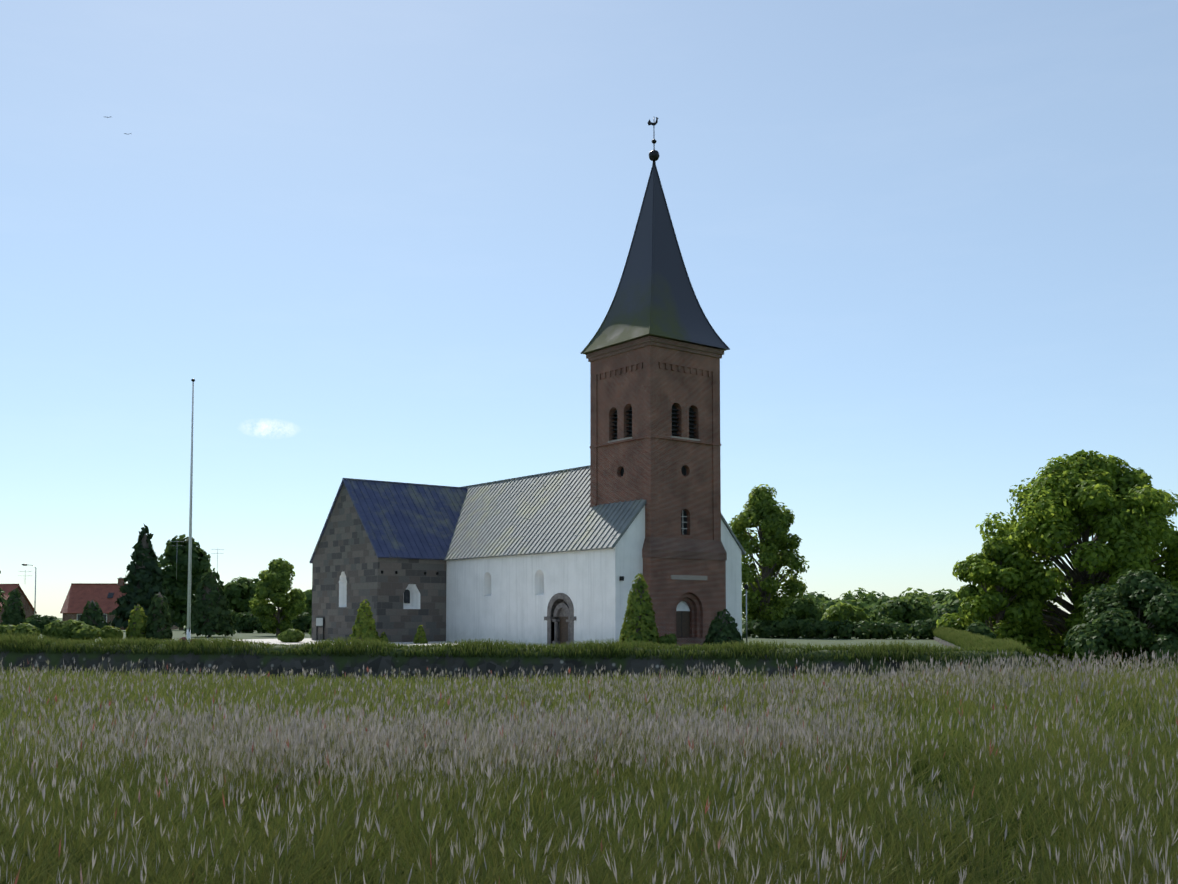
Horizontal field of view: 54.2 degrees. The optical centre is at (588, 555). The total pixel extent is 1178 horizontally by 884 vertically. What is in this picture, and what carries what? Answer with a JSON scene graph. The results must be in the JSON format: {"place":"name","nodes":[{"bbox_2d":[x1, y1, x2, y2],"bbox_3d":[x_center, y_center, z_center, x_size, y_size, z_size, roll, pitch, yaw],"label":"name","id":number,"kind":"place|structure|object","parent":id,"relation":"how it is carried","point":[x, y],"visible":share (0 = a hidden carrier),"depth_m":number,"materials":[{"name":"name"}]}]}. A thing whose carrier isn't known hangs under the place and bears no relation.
{"place":"outdoors","nodes":[
{"label":"outdoors","id":0,"kind":"place"},
{"bbox_2d":[18,541,223,579],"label":"antenna masts","id":1,"kind":"object","parent":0,"point":[217,549],"visible":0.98,"depth_m":150.95,"materials":[{"name":"silver metal"}]},
{"bbox_2d":[40,622,1064,678],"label":"churchyard ground","id":2,"kind":"structure","parent":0,"point":[255,636],"depth_m":85.22,"materials":[{"name":"green plant"}]},
{"bbox_2d":[0,571,6,611],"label":"tree","id":3,"kind":"object","parent":2,"relation":"on","point":[3,600],"visible":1,"depth_m":63.14,"materials":[{"name":"green plant"}]},
{"bbox_2d":[0,588,25,625],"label":"thuja","id":4,"kind":"object","parent":2,"relation":"on","point":[14,613],"depth_m":128.20,"materials":[{"name":"green plant"}]},
{"bbox_2d":[0,584,36,622],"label":"house","id":5,"kind":"structure","parent":2,"relation":"on","point":[28,607],"depth_m":175.96,"materials":[{"name":"brick"}]},
{"bbox_2d":[0,623,40,638],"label":"light shrub","id":6,"kind":"object","parent":2,"relation":"on","point":[25,628],"visible":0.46,"depth_m":76.06,"materials":[{"name":"green plant"}]},
{"bbox_2d":[22,564,35,614],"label":"street lamp","id":7,"kind":"object","parent":2,"relation":"on","point":[35,587],"visible":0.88,"depth_m":138.85,"materials":[{"name":"silver metal"}]},
{"bbox_2d":[24,614,59,633],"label":"bush","id":8,"kind":"object","parent":2,"relation":"on","point":[37,621],"visible":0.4,"depth_m":117.64,"materials":[{"name":"green plant"}]},
{"bbox_2d":[42,619,100,641],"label":"light shrub","id":9,"kind":"object","parent":2,"relation":"on","point":[72,629],"visible":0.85,"depth_m":76.52,"materials":[{"name":"green plant"}]},
{"bbox_2d":[79,600,105,628],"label":"thuja","id":10,"kind":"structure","parent":2,"relation":"on","point":[92,614],"depth_m":123.33,"materials":[{"name":"green plant"}]},
{"bbox_2d":[99,625,122,639],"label":"olive shrub","id":11,"kind":"object","parent":2,"relation":"on","point":[108,631],"visible":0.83,"depth_m":76.75,"materials":[{"name":"green plant"}]},
{"bbox_2d":[60,577,177,629],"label":"house","id":12,"kind":"structure","parent":2,"relation":"on","point":[105,596],"depth_m":171.38,"materials":[{"name":"brick"}]},
{"bbox_2d":[125,604,149,641],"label":"conical shrub","id":13,"kind":"object","parent":2,"relation":"on","point":[136,627],"depth_m":78.89,"materials":[{"name":"green plant"}]},
{"bbox_2d":[105,523,180,628],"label":"spruce","id":14,"kind":"object","parent":2,"relation":"on","point":[144,577],"visible":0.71,"depth_m":137.78,"materials":[{"name":"green plant"}]},
{"bbox_2d":[145,591,172,641],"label":"conical shrub","id":15,"kind":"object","parent":2,"relation":"on","point":[158,625],"depth_m":78.89,"materials":[{"name":"green plant"}]},
{"bbox_2d":[158,534,210,629],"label":"dark tree","id":16,"kind":"object","parent":2,"relation":"on","point":[175,554],"visible":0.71,"depth_m":152.16,"materials":[{"name":"green plant"}]},
{"bbox_2d":[186,379,194,641],"bbox_3d":[-18.270,-1.737,52.766,0.320,12.860,0.320,2,-4,-38],"label":"flagpole","id":17,"kind":"object","parent":2,"relation":"on","point":[189,567],"visible":0.88,"depth_m":52.68,"materials":[{"name":"white metal"}]},
{"bbox_2d":[182,567,235,636],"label":"thuja","id":18,"kind":"object","parent":2,"relation":"on","point":[210,611],"visible":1,"depth_m":98.29,"materials":[{"name":"green plant"}]},
{"bbox_2d":[220,576,258,624],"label":"tree","id":19,"kind":"object","parent":2,"relation":"on","point":[240,592],"visible":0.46,"depth_m":161.63,"materials":[{"name":"green plant"}]},
{"bbox_2d":[227,610,311,632],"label":"hedge","id":20,"kind":"object","parent":2,"relation":"on","point":[302,622],"visible":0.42,"depth_m":121.63,"materials":[{"name":"green plant"}]},
{"bbox_2d":[249,558,305,635],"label":"birch tree","id":21,"kind":"object","parent":2,"relation":"on","point":[274,585],"visible":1,"depth_m":103.59,"materials":[{"name":"green plant"}]},
{"bbox_2d":[277,629,304,642],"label":"shrub","id":22,"kind":"object","parent":2,"relation":"on","point":[291,635],"visible":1,"depth_m":78.58,"materials":[{"name":"green plant"}]},
{"bbox_2d":[303,589,311,615],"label":"tree","id":23,"kind":"object","parent":2,"relation":"on","point":[308,600],"visible":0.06,"depth_m":166.36,"materials":[{"name":"green plant"}]},
{"bbox_2d":[349,599,379,642],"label":"conifer","id":24,"kind":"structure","parent":2,"relation":"on","point":[363,627],"depth_m":73.09,"materials":[{"name":"green plant"}]},
{"bbox_2d":[311,484,446,641],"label":"stone wall","id":25,"kind":"structure","parent":2,"relation":"on","point":[351,571],"depth_m":82.10,"materials":[{"name":"grey stone"}]},
{"bbox_2d":[316,589,409,639],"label":"church wing glazing","id":26,"kind":"structure","parent":25,"relation":"in","point":[319,621],"depth_m":85.72,"materials":[{"name":"glass"}]},
{"bbox_2d":[309,478,467,562],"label":"roof","id":27,"kind":"structure","parent":25,"relation":"on","point":[408,520],"depth_m":84.03,"materials":[{"name":"blue tile"}]},
{"bbox_2d":[379,632,387,643],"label":"conifer","id":28,"kind":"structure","parent":2,"relation":"on","point":[383,637],"depth_m":74.33,"materials":[{"name":"green plant"}]},
{"bbox_2d":[413,625,427,643],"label":"conifer","id":29,"kind":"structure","parent":2,"relation":"on","point":[420,636],"depth_m":75.31,"materials":[{"name":"green plant"}]},
{"bbox_2d":[0,637,1027,681],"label":"churchyard dike","id":30,"kind":"structure","parent":2,"relation":"on","point":[346,665],"depth_m":41.89,"materials":[{"name":"stone"}]},
{"bbox_2d":[0,632,1015,662],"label":"grass strip","id":31,"kind":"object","parent":30,"relation":"on","point":[36,642],"depth_m":41.49,"materials":[{"name":"green plant"}]},
{"bbox_2d":[966,621,996,639],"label":"bush","id":32,"kind":"object","parent":30,"relation":"on","point":[977,628],"visible":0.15,"depth_m":75.55,"materials":[{"name":"green plant"}]},
{"bbox_2d":[932,626,1032,661],"bbox_3d":[22.582,4.829,71.267,1.681,0.863,70.193,-1,-3,15],"label":"grassy mound","id":33,"kind":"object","parent":30,"relation":"on","point":[961,638],"depth_m":49.45,"materials":[{"name":"green plant"}]},
{"bbox_2d":[936,536,1048,673],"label":"tree","id":34,"kind":"object","parent":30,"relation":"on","point":[992,561],"visible":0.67,"depth_m":82.48,"materials":[{"name":"green plant"}]},
{"bbox_2d":[446,506,741,645],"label":"church wall","id":35,"kind":"structure","parent":2,"relation":"on","point":[508,598],"depth_m":73.64,"materials":[{"name":"white paint"}]},
{"bbox_2d":[544,593,575,644],"bbox_3d":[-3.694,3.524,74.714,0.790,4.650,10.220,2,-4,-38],"label":"door portal","id":36,"kind":"object","parent":35,"relation":"attached to","point":[564,612],"visible":0.65,"depth_m":72.11,"materials":[{"name":"grey stone"}]},
{"bbox_2d":[443,465,745,560],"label":"roof","id":37,"kind":"structure","parent":35,"relation":"on","point":[549,512],"depth_m":78.07,"materials":[{"name":"grey metal"}]},
{"bbox_2d":[619,573,658,646],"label":"conifer","id":38,"kind":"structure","parent":2,"relation":"on","point":[639,623],"depth_m":62.26,"materials":[{"name":"green plant"}]},
{"bbox_2d":[586,336,726,646],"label":"church tower","id":39,"kind":"structure","parent":2,"relation":"on","point":[648,353],"depth_m":70.82,"materials":[{"name":"brown brick"}]},
{"bbox_2d":[657,633,676,645],"bbox_3d":[4.252,4.687,62.503,1.087,0.966,0.658,-1,-3,10],"label":"bush","id":40,"kind":"object","parent":2,"relation":"on","point":[671,638],"visible":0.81,"depth_m":62.37,"materials":[{"name":"green plant"}]},
{"bbox_2d":[619,576,748,644],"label":"church lamp post","id":41,"kind":"object","parent":2,"relation":"on","point":[746,586],"visible":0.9,"depth_m":65.89,"materials":[{"name":"silver metal"}]},
{"bbox_2d":[643,557,725,636],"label":"tower wall","id":42,"kind":"structure","parent":2,"relation":"on","point":[705,600],"depth_m":70.30,"materials":[{"name":"brown brick"}]},
{"bbox_2d":[597,362,712,539],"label":"wall","id":43,"kind":"structure","parent":42,"relation":"on","point":[685,478],"depth_m":71.15,"materials":[{"name":"brown brick"}]},
{"bbox_2d":[581,164,729,354],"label":"church spire","id":44,"kind":"structure","parent":43,"relation":"on","point":[655,296],"depth_m":72.59,"materials":[{"name":"grey metal"}]},
{"bbox_2d":[648,117,658,165],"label":"weather vane","id":45,"kind":"object","parent":44,"relation":"on","point":[654,155],"visible":1,"depth_m":74.09,"materials":[{"name":"black metal"}]},
{"bbox_2d":[702,609,743,646],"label":"yew shrub","id":46,"kind":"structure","parent":2,"relation":"on","point":[723,625],"depth_m":64.27,"materials":[{"name":"green plant"}]},
{"bbox_2d":[728,484,809,626],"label":"tree","id":47,"kind":"object","parent":2,"relation":"on","point":[768,516],"visible":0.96,"depth_m":99.02,"materials":[{"name":"green plant"}]},
{"bbox_2d":[781,595,824,633],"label":"tree","id":48,"kind":"object","parent":2,"relation":"on","point":[802,607],"visible":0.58,"depth_m":110.18,"materials":[{"name":"green plant"}]},
{"bbox_2d":[798,593,822,604],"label":"tree","id":49,"kind":"object","parent":2,"relation":"on","point":[812,597],"visible":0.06,"depth_m":228.41,"materials":[{"name":"green plant"}]},
{"bbox_2d":[807,591,839,601],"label":"tree","id":50,"kind":"object","parent":2,"relation":"on","point":[821,596],"visible":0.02,"depth_m":279.36,"materials":[{"name":"green plant"}]},
{"bbox_2d":[817,598,839,611],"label":"tree","id":51,"kind":"object","parent":2,"relation":"on","point":[827,604],"visible":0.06,"depth_m":209.11,"materials":[{"name":"green plant"}]},
{"bbox_2d":[819,602,866,630],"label":"bush","id":52,"kind":"object","parent":2,"relation":"on","point":[840,611],"visible":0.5,"depth_m":102.66,"materials":[{"name":"green plant"}]},
{"bbox_2d":[742,616,945,638],"bbox_3d":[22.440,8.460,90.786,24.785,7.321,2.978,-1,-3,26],"label":"hedge","id":53,"kind":"object","parent":2,"relation":"on","point":[865,629],"visible":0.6,"depth_m":91.70,"materials":[{"name":"green plant"}]},
{"bbox_2d":[834,599,872,622],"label":"tree","id":54,"kind":"object","parent":2,"relation":"on","point":[860,603],"visible":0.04,"depth_m":198.23,"materials":[{"name":"green plant"}]},
{"bbox_2d":[837,588,878,612],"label":"bush","id":55,"kind":"object","parent":2,"relation":"on","point":[869,599],"visible":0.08,"depth_m":248.75,"materials":[{"name":"green plant"}]},
{"bbox_2d":[866,591,889,601],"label":"tree","id":56,"kind":"object","parent":2,"relation":"on","point":[877,594],"visible":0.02,"depth_m":289.74,"materials":[{"name":"green plant"}]},
{"bbox_2d":[868,595,897,613],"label":"bush","id":57,"kind":"object","parent":2,"relation":"on","point":[883,599],"visible":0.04,"depth_m":219.35,"materials":[{"name":"green plant"}]},
{"bbox_2d":[867,596,934,632],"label":"bush","id":58,"kind":"object","parent":2,"relation":"on","point":[904,609],"visible":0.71,"depth_m":116.48,"materials":[{"name":"green plant"}]},
{"bbox_2d":[898,587,936,601],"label":"bush","id":59,"kind":"object","parent":2,"relation":"on","point":[925,594],"visible":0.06,"depth_m":261.07,"materials":[{"name":"green plant"}]},
{"bbox_2d":[913,588,954,611],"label":"bush","id":60,"kind":"object","parent":2,"relation":"on","point":[940,596],"visible":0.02,"depth_m":240.34,"materials":[{"name":"green plant"}]},
{"bbox_2d":[931,594,954,610],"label":"tree","id":61,"kind":"object","parent":2,"relation":"on","point":[942,601],"depth_m":215.41,"materials":[{"name":"green plant"}]},
{"bbox_2d":[933,607,961,620],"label":"tree","id":62,"kind":"object","parent":2,"relation":"on","point":[944,610],"depth_m":99.94,"materials":[{"name":"green plant"}]},
{"bbox_2d":[932,590,986,625],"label":"bush","id":63,"kind":"object","parent":2,"relation":"on","point":[955,602],"visible":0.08,"depth_m":199.83,"materials":[{"name":"green plant"}]},
{"bbox_2d":[0,0,1177,617],"label":"sky","id":64,"kind":"structure","parent":0,"point":[931,246],"materials":[{"name":"blue"}]},
{"bbox_2d":[57,618,1131,880],"bbox_3d":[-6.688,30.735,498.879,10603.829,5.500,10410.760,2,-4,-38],"label":"field ground","id":65,"kind":"structure","parent":0,"point":[899,790],"depth_m":11.47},
{"bbox_2d":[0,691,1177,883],"bbox_3d":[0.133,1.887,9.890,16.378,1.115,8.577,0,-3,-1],"label":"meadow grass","id":66,"kind":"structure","parent":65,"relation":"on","point":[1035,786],"depth_m":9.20,"materials":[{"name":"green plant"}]},
{"bbox_2d":[0,648,1177,763],"bbox_3d":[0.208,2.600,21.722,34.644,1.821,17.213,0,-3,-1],"label":"meadow grass","id":67,"kind":"structure","parent":65,"relation":"on","point":[979,691],"depth_m":19.66,"materials":[{"name":"green plant"}]},
{"bbox_2d":[972,449,1177,675],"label":"tree","id":68,"kind":"object","parent":65,"relation":"on","point":[1124,511],"visible":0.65,"depth_m":82.63,"materials":[{"name":"green plant"}]},
{"bbox_2d":[1063,568,1177,675],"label":"bush","id":69,"kind":"object","parent":65,"relation":"on","point":[1131,608],"visible":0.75,"depth_m":62.17,"materials":[{"name":"green plant"}]}
]}

